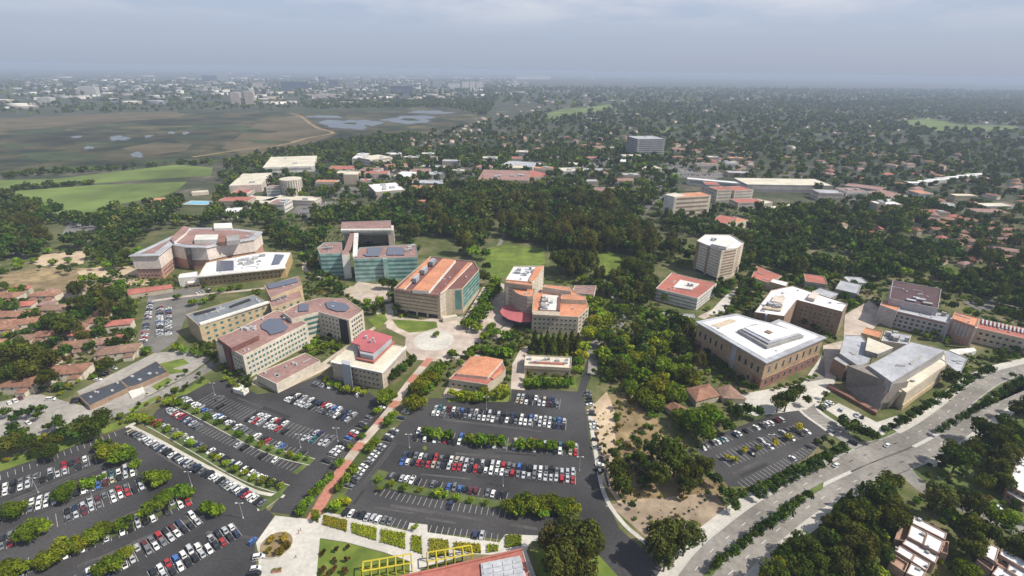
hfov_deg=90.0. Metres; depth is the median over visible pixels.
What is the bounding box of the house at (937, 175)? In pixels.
[928,173,943,177]
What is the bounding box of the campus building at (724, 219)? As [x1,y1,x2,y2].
[710,215,736,226]
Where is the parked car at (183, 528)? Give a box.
[180,525,188,532]
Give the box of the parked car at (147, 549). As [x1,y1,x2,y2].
[143,544,151,554]
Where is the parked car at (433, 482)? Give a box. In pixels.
[430,480,435,487]
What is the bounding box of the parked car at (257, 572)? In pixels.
[247,569,261,575]
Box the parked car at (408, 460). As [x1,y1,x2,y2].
[405,458,410,465]
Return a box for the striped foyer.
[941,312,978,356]
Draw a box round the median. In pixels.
[703,376,1023,575]
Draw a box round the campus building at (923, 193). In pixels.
[906,190,933,198]
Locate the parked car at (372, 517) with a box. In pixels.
[369,513,376,522]
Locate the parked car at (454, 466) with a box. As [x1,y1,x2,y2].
[452,463,456,470]
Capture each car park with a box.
[0,358,828,575]
[137,287,204,352]
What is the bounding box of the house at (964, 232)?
[945,230,968,235]
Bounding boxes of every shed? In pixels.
[904,181,927,185]
[918,180,938,184]
[924,179,946,182]
[933,177,958,181]
[955,174,978,178]
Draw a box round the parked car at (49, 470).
[47,467,52,473]
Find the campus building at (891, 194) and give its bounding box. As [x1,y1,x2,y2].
[868,190,907,198]
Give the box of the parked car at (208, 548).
[204,543,212,554]
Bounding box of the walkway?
[125,409,675,569]
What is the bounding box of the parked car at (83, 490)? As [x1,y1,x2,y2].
[81,486,86,493]
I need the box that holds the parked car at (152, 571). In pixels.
[149,567,156,575]
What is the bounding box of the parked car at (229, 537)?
[225,533,233,541]
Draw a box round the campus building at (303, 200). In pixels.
[291,196,321,205]
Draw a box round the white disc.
[413,331,453,349]
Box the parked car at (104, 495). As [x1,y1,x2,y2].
[101,492,106,498]
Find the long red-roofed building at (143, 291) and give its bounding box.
[127,284,172,298]
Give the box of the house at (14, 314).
[0,310,30,319]
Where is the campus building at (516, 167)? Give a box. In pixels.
[505,165,523,169]
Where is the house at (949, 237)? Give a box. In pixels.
[946,233,971,240]
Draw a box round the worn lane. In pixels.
[3,398,809,567]
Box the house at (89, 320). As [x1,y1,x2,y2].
[85,316,110,327]
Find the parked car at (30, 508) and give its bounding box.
[27,504,33,512]
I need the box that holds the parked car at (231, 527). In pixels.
[228,523,234,530]
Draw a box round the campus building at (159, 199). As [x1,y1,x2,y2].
[151,197,169,204]
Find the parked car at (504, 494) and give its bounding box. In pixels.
[502,491,506,498]
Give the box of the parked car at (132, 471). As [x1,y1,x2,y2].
[130,468,134,476]
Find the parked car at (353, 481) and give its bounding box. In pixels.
[346,478,356,483]
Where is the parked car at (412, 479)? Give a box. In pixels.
[409,475,415,483]
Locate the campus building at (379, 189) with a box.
[368,182,404,199]
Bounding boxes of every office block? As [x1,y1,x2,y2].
[186,295,269,342]
[626,136,664,154]
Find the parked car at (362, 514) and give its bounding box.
[358,511,365,519]
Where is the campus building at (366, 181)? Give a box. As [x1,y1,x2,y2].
[360,179,371,183]
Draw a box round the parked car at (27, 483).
[25,479,30,487]
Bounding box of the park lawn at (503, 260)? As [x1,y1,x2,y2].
[481,244,628,279]
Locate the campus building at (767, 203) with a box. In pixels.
[757,198,772,207]
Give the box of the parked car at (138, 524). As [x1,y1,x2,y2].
[135,520,140,528]
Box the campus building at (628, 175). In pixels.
[621,173,640,179]
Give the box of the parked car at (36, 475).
[33,472,38,478]
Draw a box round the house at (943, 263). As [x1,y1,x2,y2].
[938,258,948,264]
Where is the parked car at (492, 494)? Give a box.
[490,490,495,497]
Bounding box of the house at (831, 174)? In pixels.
[821,172,835,177]
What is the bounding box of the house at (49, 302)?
[35,300,58,306]
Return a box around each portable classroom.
[78,380,128,409]
[121,361,168,398]
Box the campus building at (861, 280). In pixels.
[844,276,866,287]
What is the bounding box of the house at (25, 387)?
[0,374,44,397]
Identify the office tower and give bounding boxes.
[36,97,55,104]
[77,86,100,96]
[202,75,216,80]
[216,75,230,80]
[230,92,241,103]
[243,90,255,103]
[252,83,263,89]
[280,81,294,89]
[294,81,307,89]
[307,94,341,97]
[318,76,325,81]
[329,80,337,86]
[344,83,355,89]
[360,76,370,80]
[390,85,412,92]
[421,81,430,87]
[431,81,441,88]
[446,83,459,88]
[460,82,468,88]
[469,82,475,88]
[475,82,482,88]
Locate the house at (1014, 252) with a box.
[992,246,1018,255]
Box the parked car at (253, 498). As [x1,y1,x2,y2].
[249,494,258,502]
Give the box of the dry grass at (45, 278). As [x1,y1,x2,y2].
[0,268,727,501]
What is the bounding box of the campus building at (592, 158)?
[586,156,605,161]
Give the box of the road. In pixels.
[678,364,1023,575]
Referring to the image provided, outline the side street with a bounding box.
[108,356,1023,533]
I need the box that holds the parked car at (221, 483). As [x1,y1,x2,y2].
[219,479,228,485]
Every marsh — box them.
[0,107,485,172]
[0,111,338,155]
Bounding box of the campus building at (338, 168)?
[329,166,356,171]
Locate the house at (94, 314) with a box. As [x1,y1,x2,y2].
[90,302,118,317]
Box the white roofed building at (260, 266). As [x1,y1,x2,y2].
[197,252,292,285]
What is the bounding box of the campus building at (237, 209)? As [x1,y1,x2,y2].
[221,207,242,219]
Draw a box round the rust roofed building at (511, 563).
[400,548,530,575]
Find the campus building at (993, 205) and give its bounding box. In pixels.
[974,203,1013,208]
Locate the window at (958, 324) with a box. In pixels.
[954,323,959,334]
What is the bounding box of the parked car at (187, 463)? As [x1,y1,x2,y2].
[183,459,193,467]
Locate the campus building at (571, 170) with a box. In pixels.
[559,167,585,177]
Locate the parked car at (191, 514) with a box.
[187,510,195,518]
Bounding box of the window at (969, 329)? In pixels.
[965,327,970,338]
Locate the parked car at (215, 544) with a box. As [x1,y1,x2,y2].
[211,540,219,549]
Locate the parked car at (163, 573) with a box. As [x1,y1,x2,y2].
[160,570,166,575]
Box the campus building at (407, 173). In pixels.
[393,171,418,182]
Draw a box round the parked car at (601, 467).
[595,466,604,471]
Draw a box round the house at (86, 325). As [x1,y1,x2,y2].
[78,322,90,329]
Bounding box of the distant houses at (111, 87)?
[0,73,1023,156]
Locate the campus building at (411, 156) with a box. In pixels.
[403,155,418,160]
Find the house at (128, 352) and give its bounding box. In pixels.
[92,342,142,361]
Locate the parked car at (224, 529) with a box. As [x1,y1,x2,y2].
[221,526,228,534]
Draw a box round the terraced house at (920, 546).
[887,516,948,575]
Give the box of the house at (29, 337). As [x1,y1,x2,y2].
[11,334,35,347]
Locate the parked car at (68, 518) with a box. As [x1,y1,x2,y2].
[65,514,71,522]
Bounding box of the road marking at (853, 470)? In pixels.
[673,363,1020,575]
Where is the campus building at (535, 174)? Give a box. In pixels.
[529,170,549,182]
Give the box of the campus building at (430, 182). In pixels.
[412,180,445,185]
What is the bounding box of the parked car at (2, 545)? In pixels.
[0,541,4,550]
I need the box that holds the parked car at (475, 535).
[472,530,477,539]
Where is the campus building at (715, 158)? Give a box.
[706,156,718,161]
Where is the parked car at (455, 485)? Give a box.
[452,482,457,491]
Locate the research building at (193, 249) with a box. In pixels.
[128,223,263,278]
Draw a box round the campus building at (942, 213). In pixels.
[921,209,949,216]
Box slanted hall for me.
[827,327,967,415]
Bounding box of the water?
[514,76,550,78]
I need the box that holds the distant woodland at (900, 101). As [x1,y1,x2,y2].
[0,78,1023,202]
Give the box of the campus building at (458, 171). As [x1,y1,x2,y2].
[452,169,464,176]
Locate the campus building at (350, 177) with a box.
[343,171,360,183]
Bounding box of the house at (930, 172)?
[918,170,934,174]
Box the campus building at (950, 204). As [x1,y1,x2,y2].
[944,203,964,211]
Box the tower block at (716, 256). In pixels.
[692,234,743,280]
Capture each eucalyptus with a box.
[0,212,8,221]
[8,211,27,222]
[12,334,28,344]
[13,212,28,226]
[21,198,38,211]
[25,215,44,228]
[30,224,52,246]
[72,324,91,339]
[95,296,116,316]
[115,296,137,312]
[279,226,294,245]
[406,221,420,239]
[425,200,442,209]
[425,208,436,229]
[433,208,446,220]
[440,212,447,232]
[445,192,453,208]
[445,216,458,236]
[451,195,463,208]
[454,228,471,254]
[465,220,476,232]
[465,234,474,254]
[468,204,480,217]
[475,221,485,233]
[506,212,520,225]
[509,190,521,202]
[511,214,527,230]
[518,208,530,218]
[524,210,541,227]
[529,190,544,201]
[532,200,545,215]
[536,197,547,203]
[537,518,575,552]
[538,216,551,224]
[541,191,551,204]
[541,538,579,575]
[542,220,551,235]
[549,224,561,248]
[556,510,599,557]
[559,220,574,247]
[564,255,582,279]
[566,248,582,261]
[566,540,598,575]
[572,214,590,229]
[573,205,585,215]
[574,195,588,205]
[576,226,590,237]
[577,228,597,245]
[579,236,602,268]
[580,248,594,271]
[581,251,597,275]
[581,518,605,560]
[583,214,595,230]
[590,212,604,231]
[591,249,599,271]
[592,265,605,279]
[595,231,603,242]
[597,195,608,203]
[599,226,610,249]
[600,189,614,199]
[600,199,613,210]
[601,228,616,251]
[602,210,614,224]
[605,223,616,246]
[606,198,620,211]
[609,268,620,281]
[611,226,627,251]
[613,276,626,295]
[613,356,625,375]
[620,256,634,272]
[625,221,640,235]
[627,227,643,251]
[630,267,642,279]
[631,241,645,255]
[632,280,643,301]
[633,249,645,262]
[636,263,653,281]
[638,218,654,228]
[640,223,657,237]
[641,232,658,259]
[642,282,656,298]
[642,518,671,559]
[652,542,678,571]
[655,515,686,552]
[663,235,677,246]
[665,229,678,239]
[665,239,678,258]
[671,518,706,556]
[682,322,695,338]
[692,350,707,370]
[769,222,787,239]
[787,222,802,233]
[789,254,809,276]
[830,557,854,575]
[836,534,863,570]
[841,520,881,564]
[921,479,960,515]
[955,487,990,513]
[958,266,975,273]
[967,241,985,264]
[970,531,990,556]
[981,264,997,277]
[982,248,1003,264]
[984,456,1010,474]
[985,449,1003,459]
[992,281,1015,302]
[997,443,1023,464]
[1015,249,1023,264]
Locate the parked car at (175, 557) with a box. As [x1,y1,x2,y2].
[172,554,179,563]
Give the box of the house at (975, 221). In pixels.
[959,217,977,224]
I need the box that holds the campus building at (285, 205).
[269,199,292,212]
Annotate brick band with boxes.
[351,358,432,450]
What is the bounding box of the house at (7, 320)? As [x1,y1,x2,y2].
[0,318,17,322]
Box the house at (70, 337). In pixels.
[66,329,100,340]
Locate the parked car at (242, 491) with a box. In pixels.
[237,487,248,496]
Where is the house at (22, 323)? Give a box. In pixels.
[12,316,39,333]
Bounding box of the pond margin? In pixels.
[70,110,456,158]
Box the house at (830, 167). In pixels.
[825,165,835,168]
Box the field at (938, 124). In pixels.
[542,104,1017,131]
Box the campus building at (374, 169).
[358,167,383,172]
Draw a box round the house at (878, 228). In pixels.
[872,226,883,230]
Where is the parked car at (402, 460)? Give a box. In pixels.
[399,457,405,465]
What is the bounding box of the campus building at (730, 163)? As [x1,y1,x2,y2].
[722,161,737,169]
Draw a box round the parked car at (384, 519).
[381,515,387,524]
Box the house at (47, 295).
[26,290,63,300]
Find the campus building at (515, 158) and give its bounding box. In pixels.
[511,156,522,160]
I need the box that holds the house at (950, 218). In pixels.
[939,217,955,221]
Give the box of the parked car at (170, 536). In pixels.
[165,532,174,541]
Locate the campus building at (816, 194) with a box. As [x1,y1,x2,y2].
[810,189,844,200]
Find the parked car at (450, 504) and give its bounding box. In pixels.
[447,500,452,509]
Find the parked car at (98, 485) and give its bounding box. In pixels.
[96,481,100,488]
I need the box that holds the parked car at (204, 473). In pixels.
[200,469,209,476]
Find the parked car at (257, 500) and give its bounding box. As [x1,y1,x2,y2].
[253,497,262,504]
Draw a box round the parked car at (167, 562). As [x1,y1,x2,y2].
[164,558,171,567]
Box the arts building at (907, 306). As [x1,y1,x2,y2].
[875,280,952,338]
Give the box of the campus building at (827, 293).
[812,288,838,299]
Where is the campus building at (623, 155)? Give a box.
[621,154,641,160]
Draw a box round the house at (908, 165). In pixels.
[902,163,915,166]
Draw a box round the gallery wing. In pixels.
[972,319,1023,353]
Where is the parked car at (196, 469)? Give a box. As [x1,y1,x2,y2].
[193,466,202,472]
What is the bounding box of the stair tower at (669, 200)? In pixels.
[662,192,684,213]
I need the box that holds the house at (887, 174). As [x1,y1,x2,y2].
[880,173,893,177]
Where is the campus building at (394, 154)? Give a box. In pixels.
[387,153,401,155]
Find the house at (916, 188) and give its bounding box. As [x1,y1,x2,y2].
[908,186,923,189]
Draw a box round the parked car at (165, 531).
[161,528,168,535]
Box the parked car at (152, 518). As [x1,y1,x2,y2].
[150,514,156,522]
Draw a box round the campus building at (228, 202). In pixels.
[218,197,255,208]
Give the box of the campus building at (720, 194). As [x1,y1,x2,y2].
[707,186,731,202]
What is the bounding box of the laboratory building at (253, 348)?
[215,298,364,376]
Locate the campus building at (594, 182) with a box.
[582,179,598,186]
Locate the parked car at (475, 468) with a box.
[473,464,477,472]
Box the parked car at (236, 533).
[232,529,240,537]
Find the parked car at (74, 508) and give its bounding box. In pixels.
[72,504,77,511]
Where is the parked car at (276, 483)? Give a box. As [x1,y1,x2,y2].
[271,479,280,486]
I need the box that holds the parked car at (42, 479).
[39,475,45,482]
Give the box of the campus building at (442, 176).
[429,171,445,178]
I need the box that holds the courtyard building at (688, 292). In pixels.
[655,273,716,309]
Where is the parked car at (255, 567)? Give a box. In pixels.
[249,565,260,570]
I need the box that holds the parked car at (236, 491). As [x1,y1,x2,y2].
[233,486,243,494]
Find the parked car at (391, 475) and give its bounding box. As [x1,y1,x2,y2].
[388,472,394,479]
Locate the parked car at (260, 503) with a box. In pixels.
[257,499,267,506]
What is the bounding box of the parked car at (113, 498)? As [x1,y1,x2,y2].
[110,495,116,502]
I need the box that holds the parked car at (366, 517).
[363,513,370,521]
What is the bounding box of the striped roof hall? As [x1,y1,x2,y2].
[394,256,486,328]
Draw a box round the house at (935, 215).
[930,212,938,217]
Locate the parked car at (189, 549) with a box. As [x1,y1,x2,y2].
[185,543,193,554]
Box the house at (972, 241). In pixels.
[956,238,975,245]
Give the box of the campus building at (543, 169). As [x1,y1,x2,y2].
[534,166,553,172]
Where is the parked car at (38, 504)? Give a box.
[35,500,41,509]
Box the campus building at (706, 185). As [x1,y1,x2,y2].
[701,181,719,193]
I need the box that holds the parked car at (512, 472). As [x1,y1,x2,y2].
[510,469,514,476]
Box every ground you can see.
[0,64,1023,575]
[605,493,725,536]
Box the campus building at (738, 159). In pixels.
[727,156,744,161]
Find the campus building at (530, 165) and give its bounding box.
[501,161,540,170]
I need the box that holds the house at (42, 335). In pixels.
[32,329,71,343]
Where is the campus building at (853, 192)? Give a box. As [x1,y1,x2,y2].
[835,188,867,200]
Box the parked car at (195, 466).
[189,463,201,470]
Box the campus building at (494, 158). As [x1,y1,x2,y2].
[483,156,497,164]
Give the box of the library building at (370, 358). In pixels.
[330,330,406,389]
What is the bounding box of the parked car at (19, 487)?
[17,483,22,490]
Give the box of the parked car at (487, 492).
[485,488,489,496]
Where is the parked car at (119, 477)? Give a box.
[116,473,121,480]
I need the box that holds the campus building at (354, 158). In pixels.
[352,155,370,164]
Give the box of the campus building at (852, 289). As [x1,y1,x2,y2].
[834,280,861,299]
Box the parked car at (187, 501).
[184,497,190,506]
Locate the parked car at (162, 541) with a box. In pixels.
[158,537,166,546]
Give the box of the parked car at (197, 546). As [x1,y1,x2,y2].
[194,542,201,551]
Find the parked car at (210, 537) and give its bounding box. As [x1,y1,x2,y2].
[207,534,214,542]
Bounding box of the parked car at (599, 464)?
[595,462,603,466]
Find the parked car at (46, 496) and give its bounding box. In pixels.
[44,492,49,499]
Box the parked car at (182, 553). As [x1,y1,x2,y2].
[179,550,186,558]
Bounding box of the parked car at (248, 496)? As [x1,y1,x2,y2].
[244,492,255,500]
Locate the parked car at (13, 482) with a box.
[10,479,16,486]
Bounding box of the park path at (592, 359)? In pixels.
[497,223,625,374]
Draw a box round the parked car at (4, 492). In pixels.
[2,488,7,495]
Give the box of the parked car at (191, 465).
[187,462,197,468]
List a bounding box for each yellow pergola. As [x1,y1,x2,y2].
[361,553,412,575]
[426,544,472,569]
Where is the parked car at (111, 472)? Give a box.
[109,469,114,476]
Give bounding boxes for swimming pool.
[182,201,212,204]
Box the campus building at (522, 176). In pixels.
[478,169,529,183]
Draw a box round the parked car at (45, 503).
[43,499,48,507]
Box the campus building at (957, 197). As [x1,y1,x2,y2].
[947,194,977,201]
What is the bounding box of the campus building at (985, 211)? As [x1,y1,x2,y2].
[963,208,1010,219]
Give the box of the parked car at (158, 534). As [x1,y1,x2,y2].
[154,530,162,539]
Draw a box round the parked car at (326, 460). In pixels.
[321,458,330,463]
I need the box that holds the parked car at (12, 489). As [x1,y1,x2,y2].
[9,486,15,492]
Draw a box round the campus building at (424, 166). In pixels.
[421,165,445,170]
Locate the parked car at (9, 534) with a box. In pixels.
[7,530,13,538]
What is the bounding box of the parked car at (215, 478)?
[211,474,221,481]
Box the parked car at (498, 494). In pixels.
[496,490,500,498]
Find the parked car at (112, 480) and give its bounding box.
[109,476,114,482]
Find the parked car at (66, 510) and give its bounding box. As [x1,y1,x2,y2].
[64,507,69,514]
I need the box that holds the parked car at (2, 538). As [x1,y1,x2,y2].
[0,534,5,541]
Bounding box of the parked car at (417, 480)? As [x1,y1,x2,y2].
[414,477,419,484]
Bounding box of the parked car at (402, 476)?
[399,474,404,481]
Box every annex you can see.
[232,353,321,395]
[573,285,595,296]
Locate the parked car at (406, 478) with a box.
[403,475,409,482]
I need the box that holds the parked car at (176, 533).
[172,529,180,536]
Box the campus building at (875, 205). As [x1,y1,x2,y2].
[868,200,902,209]
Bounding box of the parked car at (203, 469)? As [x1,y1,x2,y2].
[197,467,206,474]
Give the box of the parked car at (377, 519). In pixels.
[374,515,381,523]
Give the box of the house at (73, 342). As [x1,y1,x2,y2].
[53,338,93,357]
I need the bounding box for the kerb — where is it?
[137,404,314,492]
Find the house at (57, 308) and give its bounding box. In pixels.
[34,304,71,316]
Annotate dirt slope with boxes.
[32,251,621,502]
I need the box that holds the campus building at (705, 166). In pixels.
[693,163,718,171]
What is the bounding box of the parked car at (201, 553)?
[198,549,205,558]
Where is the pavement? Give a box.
[657,355,1023,575]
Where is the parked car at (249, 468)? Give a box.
[244,466,252,475]
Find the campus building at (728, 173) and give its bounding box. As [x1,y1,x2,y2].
[725,170,751,177]
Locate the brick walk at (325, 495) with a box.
[306,460,351,518]
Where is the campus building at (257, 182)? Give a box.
[229,173,271,192]
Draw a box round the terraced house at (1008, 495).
[1002,462,1023,508]
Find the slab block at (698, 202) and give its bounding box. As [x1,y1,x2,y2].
[673,192,710,216]
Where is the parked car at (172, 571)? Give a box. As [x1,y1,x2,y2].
[168,567,175,575]
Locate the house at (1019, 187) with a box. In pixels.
[1006,186,1023,190]
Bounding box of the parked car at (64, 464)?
[61,461,66,468]
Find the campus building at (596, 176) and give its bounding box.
[587,170,608,178]
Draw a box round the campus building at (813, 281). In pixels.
[802,273,826,288]
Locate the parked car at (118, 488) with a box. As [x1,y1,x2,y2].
[116,485,121,492]
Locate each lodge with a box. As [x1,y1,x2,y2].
[665,401,687,415]
[686,383,720,406]
[716,384,746,403]
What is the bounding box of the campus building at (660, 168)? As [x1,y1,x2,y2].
[633,166,661,172]
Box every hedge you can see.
[311,509,318,521]
[323,514,347,531]
[351,522,376,540]
[380,528,405,548]
[411,534,422,553]
[429,537,448,556]
[453,541,480,553]
[487,543,498,552]
[505,534,521,547]
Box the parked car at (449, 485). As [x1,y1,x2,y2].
[446,483,451,490]
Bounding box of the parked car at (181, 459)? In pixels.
[176,457,187,463]
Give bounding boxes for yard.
[0,350,209,437]
[10,152,1018,310]
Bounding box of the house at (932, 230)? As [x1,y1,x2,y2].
[927,227,943,234]
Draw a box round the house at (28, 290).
[6,285,33,294]
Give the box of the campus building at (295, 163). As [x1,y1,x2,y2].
[263,156,316,172]
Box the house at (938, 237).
[935,235,947,242]
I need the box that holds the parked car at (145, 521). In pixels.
[142,517,148,525]
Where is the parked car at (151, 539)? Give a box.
[147,535,154,543]
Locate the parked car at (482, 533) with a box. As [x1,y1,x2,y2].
[479,530,484,539]
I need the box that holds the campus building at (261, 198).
[252,196,279,200]
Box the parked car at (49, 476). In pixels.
[47,473,52,479]
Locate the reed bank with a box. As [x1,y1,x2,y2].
[0,106,422,168]
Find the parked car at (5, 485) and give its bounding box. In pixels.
[2,482,8,488]
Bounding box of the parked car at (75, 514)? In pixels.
[73,510,78,518]
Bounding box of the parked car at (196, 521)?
[193,518,200,524]
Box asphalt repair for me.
[6,406,768,561]
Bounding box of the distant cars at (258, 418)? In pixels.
[0,162,1002,575]
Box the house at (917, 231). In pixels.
[911,226,922,234]
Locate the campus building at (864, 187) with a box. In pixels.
[844,183,886,190]
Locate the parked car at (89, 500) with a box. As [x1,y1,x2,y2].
[87,496,93,504]
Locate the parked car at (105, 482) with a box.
[103,479,107,486]
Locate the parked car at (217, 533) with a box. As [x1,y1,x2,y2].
[214,528,221,538]
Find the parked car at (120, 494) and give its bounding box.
[117,491,123,498]
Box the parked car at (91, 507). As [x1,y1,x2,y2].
[88,503,94,511]
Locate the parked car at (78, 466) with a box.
[76,462,81,469]
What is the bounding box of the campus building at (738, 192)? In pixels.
[726,186,752,198]
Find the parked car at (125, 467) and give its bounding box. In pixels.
[122,463,127,471]
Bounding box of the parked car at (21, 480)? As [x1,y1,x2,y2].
[18,477,23,483]
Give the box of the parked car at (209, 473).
[204,470,214,477]
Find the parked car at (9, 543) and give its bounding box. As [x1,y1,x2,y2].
[7,539,13,546]
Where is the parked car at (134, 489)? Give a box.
[131,486,137,492]
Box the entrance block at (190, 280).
[178,271,200,288]
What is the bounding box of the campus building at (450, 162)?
[442,159,460,166]
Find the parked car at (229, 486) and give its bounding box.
[225,482,236,490]
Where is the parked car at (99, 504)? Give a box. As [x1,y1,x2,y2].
[96,501,101,508]
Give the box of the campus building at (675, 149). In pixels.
[671,148,684,152]
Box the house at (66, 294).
[63,288,87,299]
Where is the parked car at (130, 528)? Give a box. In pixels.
[128,523,132,532]
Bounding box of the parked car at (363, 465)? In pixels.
[360,463,367,468]
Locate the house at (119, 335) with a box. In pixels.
[115,334,133,344]
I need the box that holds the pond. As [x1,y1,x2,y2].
[71,111,453,156]
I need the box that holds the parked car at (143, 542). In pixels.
[140,539,147,545]
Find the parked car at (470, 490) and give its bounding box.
[468,486,472,493]
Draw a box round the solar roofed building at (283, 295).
[264,276,303,311]
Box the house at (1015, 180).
[1009,178,1020,181]
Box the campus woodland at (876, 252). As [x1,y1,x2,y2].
[0,142,1023,575]
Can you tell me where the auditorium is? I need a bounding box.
[449,356,505,390]
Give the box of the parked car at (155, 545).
[152,541,159,549]
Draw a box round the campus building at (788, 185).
[733,178,833,192]
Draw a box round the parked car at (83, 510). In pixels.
[80,506,86,514]
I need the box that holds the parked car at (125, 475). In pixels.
[123,472,127,478]
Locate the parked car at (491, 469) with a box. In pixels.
[489,465,493,474]
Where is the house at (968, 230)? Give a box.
[957,225,971,232]
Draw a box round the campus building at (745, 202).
[728,198,763,208]
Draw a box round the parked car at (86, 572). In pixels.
[85,567,91,575]
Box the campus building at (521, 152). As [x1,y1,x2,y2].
[516,150,527,157]
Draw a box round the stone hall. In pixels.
[695,313,826,389]
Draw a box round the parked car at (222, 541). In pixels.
[219,537,226,545]
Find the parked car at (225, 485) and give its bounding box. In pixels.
[221,480,233,488]
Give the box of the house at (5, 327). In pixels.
[0,322,17,337]
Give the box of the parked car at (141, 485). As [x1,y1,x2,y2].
[138,481,144,489]
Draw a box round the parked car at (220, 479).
[215,476,225,483]
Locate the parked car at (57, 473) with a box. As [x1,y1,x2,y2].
[55,470,60,477]
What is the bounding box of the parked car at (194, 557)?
[191,553,198,562]
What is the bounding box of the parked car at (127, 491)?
[124,488,130,495]
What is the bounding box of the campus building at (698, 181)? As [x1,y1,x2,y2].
[686,177,740,186]
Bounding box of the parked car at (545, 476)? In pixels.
[543,472,547,480]
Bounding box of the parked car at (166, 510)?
[163,506,169,515]
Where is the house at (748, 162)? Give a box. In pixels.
[744,161,753,164]
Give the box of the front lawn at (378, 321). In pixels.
[304,295,437,332]
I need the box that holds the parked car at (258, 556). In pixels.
[252,553,264,559]
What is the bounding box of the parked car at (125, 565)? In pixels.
[122,559,127,569]
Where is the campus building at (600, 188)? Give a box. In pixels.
[594,187,623,190]
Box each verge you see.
[0,358,616,575]
[829,414,1023,518]
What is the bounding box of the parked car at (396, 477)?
[393,473,399,480]
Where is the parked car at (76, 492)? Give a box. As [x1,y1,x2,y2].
[74,489,78,496]
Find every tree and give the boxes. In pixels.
[0,342,26,366]
[0,363,16,382]
[0,431,20,456]
[0,499,29,518]
[0,557,28,575]
[9,516,40,542]
[10,359,42,380]
[13,342,45,359]
[13,433,36,451]
[28,438,45,452]
[29,349,61,367]
[30,550,52,570]
[33,367,59,392]
[38,310,64,329]
[38,535,73,566]
[40,442,58,461]
[41,434,63,453]
[49,479,76,502]
[52,315,81,338]
[64,295,89,308]
[65,280,85,294]
[70,414,93,440]
[70,534,89,552]
[80,414,109,438]
[80,524,106,543]
[88,558,114,575]
[89,282,110,297]
[91,407,112,427]
[93,442,119,459]
[93,520,113,539]
[94,356,116,374]
[100,286,125,301]
[100,552,124,571]
[106,443,135,463]
[113,544,136,561]
[144,494,164,511]
[149,469,171,487]
[152,489,173,504]
[376,388,397,403]
[401,393,427,410]
[408,381,427,396]
[412,374,431,384]
[420,370,439,382]
[500,498,524,513]
[513,491,534,513]
[528,494,548,513]
[529,330,538,352]
[536,332,545,354]
[537,492,557,511]
[540,232,554,251]
[542,330,552,350]
[547,332,557,354]
[549,250,566,269]
[550,495,570,513]
[551,249,570,274]
[555,330,563,352]
[559,333,569,354]
[561,496,581,514]
[566,330,574,351]
[572,332,580,353]
[580,325,596,341]
[587,315,603,325]
[594,329,613,346]
[605,456,627,477]
[609,470,631,494]
[613,359,631,381]
[614,218,627,226]
[620,378,637,394]
[625,256,642,266]
[627,349,644,363]
[630,321,642,335]
[631,261,654,273]
[632,450,647,468]
[633,387,655,405]
[635,241,650,252]
[638,344,656,357]
[638,393,666,409]
[644,371,672,394]
[648,460,671,490]
[650,432,684,460]
[654,356,676,371]
[659,444,691,477]
[663,382,687,401]
[667,364,690,378]
[670,407,690,428]
[672,336,689,355]
[675,472,698,495]
[677,458,704,480]
[680,371,700,385]
[681,407,716,440]
[682,365,696,384]
[695,455,715,478]
[700,402,723,415]
[727,403,743,421]
[758,554,791,575]
[758,557,790,575]
[770,394,787,412]
[773,541,805,568]
[777,388,800,411]
[782,537,797,553]
[785,558,813,575]
[788,383,806,401]
[790,529,811,553]
[796,558,819,575]
[801,538,824,564]
[812,553,839,575]
[816,525,849,549]
[820,513,835,529]
[820,531,834,547]
[823,543,854,567]
[831,503,839,514]
[832,502,849,516]
[833,510,851,533]
[833,518,866,536]
[840,499,865,521]
[843,500,882,525]
[844,488,852,499]
[852,496,879,523]
[853,549,881,575]
[861,522,887,543]
[862,476,902,505]
[862,491,873,504]
[874,533,888,552]
[875,470,905,489]
[876,494,913,531]
[876,546,896,564]
[878,526,888,538]
[938,438,958,464]
[941,443,981,473]
[952,557,983,575]
[953,511,989,537]
[955,537,988,560]
[957,270,977,289]
[961,436,987,457]
[970,416,1001,437]
[972,472,996,491]
[979,503,1022,533]
[982,524,1002,541]
[985,426,1015,448]
[992,270,1011,284]
[993,422,1018,449]
[993,470,1018,493]
[993,536,1020,556]
[996,458,1016,473]
[1003,420,1023,434]
[1004,260,1023,273]
[1008,399,1023,419]
[1010,532,1023,558]
[1012,431,1022,440]
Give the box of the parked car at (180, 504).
[177,501,183,508]
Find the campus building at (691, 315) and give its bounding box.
[662,312,694,319]
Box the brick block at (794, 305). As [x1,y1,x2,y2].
[753,286,847,335]
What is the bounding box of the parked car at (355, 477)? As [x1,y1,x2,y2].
[350,475,359,479]
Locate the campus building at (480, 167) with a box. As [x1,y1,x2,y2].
[476,165,492,170]
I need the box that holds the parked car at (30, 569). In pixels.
[27,565,33,573]
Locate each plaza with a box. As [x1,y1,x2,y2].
[256,512,540,575]
[349,282,527,397]
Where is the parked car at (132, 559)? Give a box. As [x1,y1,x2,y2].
[129,554,135,563]
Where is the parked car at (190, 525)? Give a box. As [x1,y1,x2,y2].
[186,521,193,528]
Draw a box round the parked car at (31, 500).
[29,497,34,504]
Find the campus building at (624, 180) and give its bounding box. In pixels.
[612,178,636,186]
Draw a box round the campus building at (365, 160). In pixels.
[357,154,391,166]
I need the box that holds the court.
[458,291,898,434]
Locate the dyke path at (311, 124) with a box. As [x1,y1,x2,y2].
[193,114,334,156]
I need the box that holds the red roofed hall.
[751,266,787,290]
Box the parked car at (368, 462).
[363,460,371,464]
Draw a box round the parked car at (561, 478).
[560,475,563,482]
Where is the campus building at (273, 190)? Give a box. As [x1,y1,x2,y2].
[266,185,280,195]
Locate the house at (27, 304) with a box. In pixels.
[10,301,37,310]
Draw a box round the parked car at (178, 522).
[174,519,182,526]
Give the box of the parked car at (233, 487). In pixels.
[229,484,240,492]
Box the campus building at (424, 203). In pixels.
[414,199,428,208]

